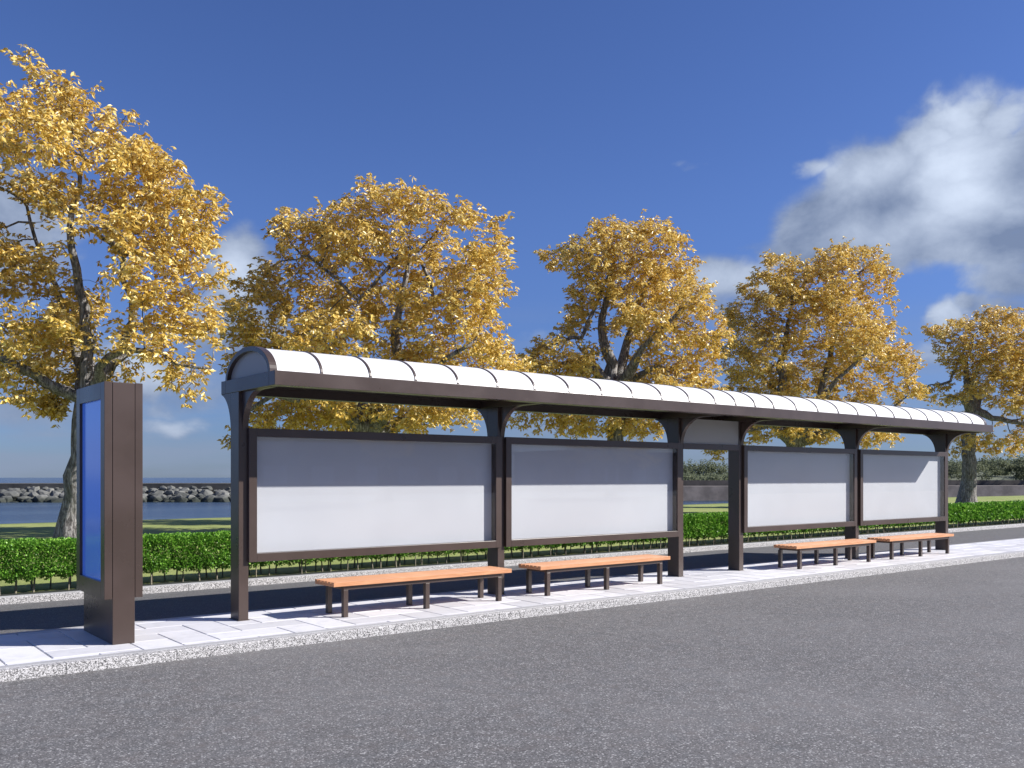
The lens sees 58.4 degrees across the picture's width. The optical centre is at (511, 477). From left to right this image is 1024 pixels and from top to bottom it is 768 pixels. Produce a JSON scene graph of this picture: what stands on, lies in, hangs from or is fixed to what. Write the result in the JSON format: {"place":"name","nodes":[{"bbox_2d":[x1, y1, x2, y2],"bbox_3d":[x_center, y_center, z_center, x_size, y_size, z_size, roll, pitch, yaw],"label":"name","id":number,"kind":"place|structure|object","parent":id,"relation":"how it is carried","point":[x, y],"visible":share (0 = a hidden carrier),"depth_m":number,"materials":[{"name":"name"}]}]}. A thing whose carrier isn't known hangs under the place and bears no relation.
{"place":"outdoors","nodes":[
{"label":"outdoors","id":0,"kind":"place"},
{"bbox_2d":[0,483,230,493],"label":"breakwater path","id":1,"kind":"structure","parent":0,"point":[214,486],"depth_m":126.62,"materials":[{"name":"grey stone"}]},
{"bbox_2d":[0,478,1009,593],"bbox_3d":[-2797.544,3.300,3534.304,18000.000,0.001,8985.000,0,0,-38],"label":"sea","id":2,"kind":"structure","parent":0,"point":[29,512],"depth_m":96.92,"materials":[{"name":"liquid"}]},
{"bbox_2d":[0,485,230,502],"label":"breakwater rocks","id":3,"kind":"object","parent":2,"relation":"in","point":[170,493],"visible":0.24,"depth_m":122.90,"materials":[{"name":"grey stone"}]},
{"bbox_2d":[683,485,1023,500],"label":"sea wall","id":4,"kind":"structure","parent":2,"relation":"in","point":[705,493],"depth_m":130.02,"materials":[{"name":"stone"}]},
{"bbox_2d":[683,480,1023,485],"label":"parapet wall","id":5,"kind":"structure","parent":4,"relation":"on","point":[725,482],"depth_m":141.42,"materials":[{"name":"stone"}]},
{"bbox_2d":[0,523,1020,595],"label":"planting bed","id":6,"kind":"object","parent":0,"point":[452,563],"depth_m":17.70,"materials":[{"name":"grey concrete"}]},
{"bbox_2d":[0,523,1023,596],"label":"lawn edging","id":7,"kind":"object","parent":6,"relation":"on","point":[453,564],"depth_m":17.42,"materials":[{"name":"concrete"}]},
{"bbox_2d":[0,557,1023,767],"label":"road","id":8,"kind":"structure","parent":0,"point":[921,668],"depth_m":7.63,"materials":[{"name":"grey asphalt"}]},
{"bbox_2d":[0,551,1023,681],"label":"kerb","id":9,"kind":"structure","parent":8,"relation":"on","point":[60,668],"depth_m":10.62,"materials":[{"name":"stone"}]},
{"bbox_2d":[0,538,1023,665],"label":"pavement","id":10,"kind":"structure","parent":0,"point":[55,644],"depth_m":11.87,"materials":[{"name":"white concrete"}]},
{"bbox_2d":[77,381,142,644],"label":"display pillar","id":11,"kind":"structure","parent":10,"relation":"on","point":[110,500],"depth_m":9.40,"materials":[{"name":"brown metal"}]},
{"bbox_2d":[315,566,511,617],"bbox_3d":[-1.228,1.482,12.024,2.720,0.436,0.511,0,0,-38],"label":"bench","id":12,"kind":"object","parent":10,"relation":"on","point":[407,579],"visible":1,"depth_m":11.84,"materials":[{"name":"orange wood"}]},
{"bbox_2d":[518,554,669,595],"bbox_3d":[1.312,1.482,14.035,2.720,0.436,0.511,0,0,-38],"label":"bench","id":13,"kind":"object","parent":10,"relation":"on","point":[587,565],"visible":1,"depth_m":13.84,"materials":[{"name":"orange wood"}]},
{"bbox_2d":[221,346,992,620],"bbox_3d":[3.643,0.091,15.977,17.189,3.217,1.578,0,0,-38],"label":"bus shelter","id":14,"kind":"object","parent":10,"relation":"on","point":[303,494],"visible":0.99,"depth_m":13.33,"materials":[{"name":"white glass"}]},
{"bbox_2d":[774,539,875,568],"bbox_3d":[6.127,1.482,17.846,2.720,0.436,0.511,0,0,-38],"label":"bench","id":15,"kind":"object","parent":10,"relation":"on","point":[817,546],"visible":1,"depth_m":17.66,"materials":[{"name":"orange wood"}]},
{"bbox_2d":[867,533,953,559],"bbox_3d":[8.663,1.482,19.854,2.720,0.436,0.511,0,0,-38],"label":"bench","id":16,"kind":"object","parent":10,"relation":"on","point":[919,538],"visible":0.88,"depth_m":19.66,"materials":[{"name":"orange wood"}]},
{"bbox_2d":[0,527,1023,633],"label":"back road","id":17,"kind":"structure","parent":0,"point":[24,617],"depth_m":14.32,"materials":[{"name":"grey asphalt"}]},
{"bbox_2d":[0,538,1022,634],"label":"back edging","id":18,"kind":"object","parent":17,"relation":"on","point":[430,594],"depth_m":12.96,"materials":[{"name":"concrete"}]},
{"bbox_2d":[0,524,1023,604],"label":"lawn kerb","id":19,"kind":"structure","parent":17,"relation":"on","point":[146,590],"depth_m":16.86,"materials":[{"name":"concrete"}]},
{"bbox_2d":[0,495,1023,593],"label":"lawn","id":20,"kind":"structure","parent":0,"point":[46,530],"depth_m":22.19,"materials":[{"name":"green plant"}]},
{"bbox_2d":[0,44,236,537],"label":"autumn tree","id":21,"kind":"object","parent":20,"relation":"on","point":[73,329],"visible":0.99,"depth_m":22.75,"materials":[{"name":"yellow plant"}]},
{"bbox_2d":[211,172,548,449],"bbox_3d":[-4.145,-3.579,28.494,10.186,10.791,6.737,0,0,-14],"label":"autumn tree","id":22,"kind":"object","parent":20,"relation":"on","point":[319,336],"visible":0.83,"depth_m":27.44,"materials":[{"name":"yellow plant"}]},
{"bbox_2d":[0,500,1023,594],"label":"hedge","id":23,"kind":"object","parent":20,"relation":"on","point":[32,548],"visible":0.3,"depth_m":15.22,"materials":[{"name":"green plant"}]},
{"bbox_2d":[506,209,736,441],"bbox_3d":[4.007,-4.178,35.153,6.273,12.064,9.008,0,0,-79],"label":"autumn tree","id":24,"kind":"object","parent":20,"relation":"on","point":[635,317],"visible":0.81,"depth_m":34.17,"materials":[{"name":"yellow plant"}]},
{"bbox_2d":[688,236,930,460],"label":"autumn tree","id":25,"kind":"object","parent":20,"relation":"on","point":[831,300],"visible":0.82,"depth_m":41.25,"materials":[{"name":"yellow plant"}]},
{"bbox_2d":[905,304,1023,502],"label":"autumn tree","id":26,"kind":"object","parent":20,"relation":"on","point":[970,397],"visible":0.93,"depth_m":51.73,"materials":[{"name":"yellow plant"}]},
{"bbox_2d":[0,0,1023,477],"label":"sky","id":27,"kind":"structure","parent":0,"point":[781,127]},
{"bbox_2d":[948,468,1022,479],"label":"hill","id":28,"kind":"structure","parent":0,"point":[1002,477],"depth_m":157.97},
{"bbox_2d":[683,454,1023,479],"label":"scrub","id":29,"kind":"object","parent":28,"relation":"on","point":[1001,466],"visible":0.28,"depth_m":147.64,"materials":[{"name":"green plant"}]},
{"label":"paving bed","id":30,"kind":"structure","parent":0,"visible":0},
{"bbox_2d":[0,550,1023,668],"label":"kerb edging","id":31,"kind":"object","parent":30,"relation":"on","point":[173,647],"depth_m":10.78,"materials":[{"name":"concrete"}]}
]}

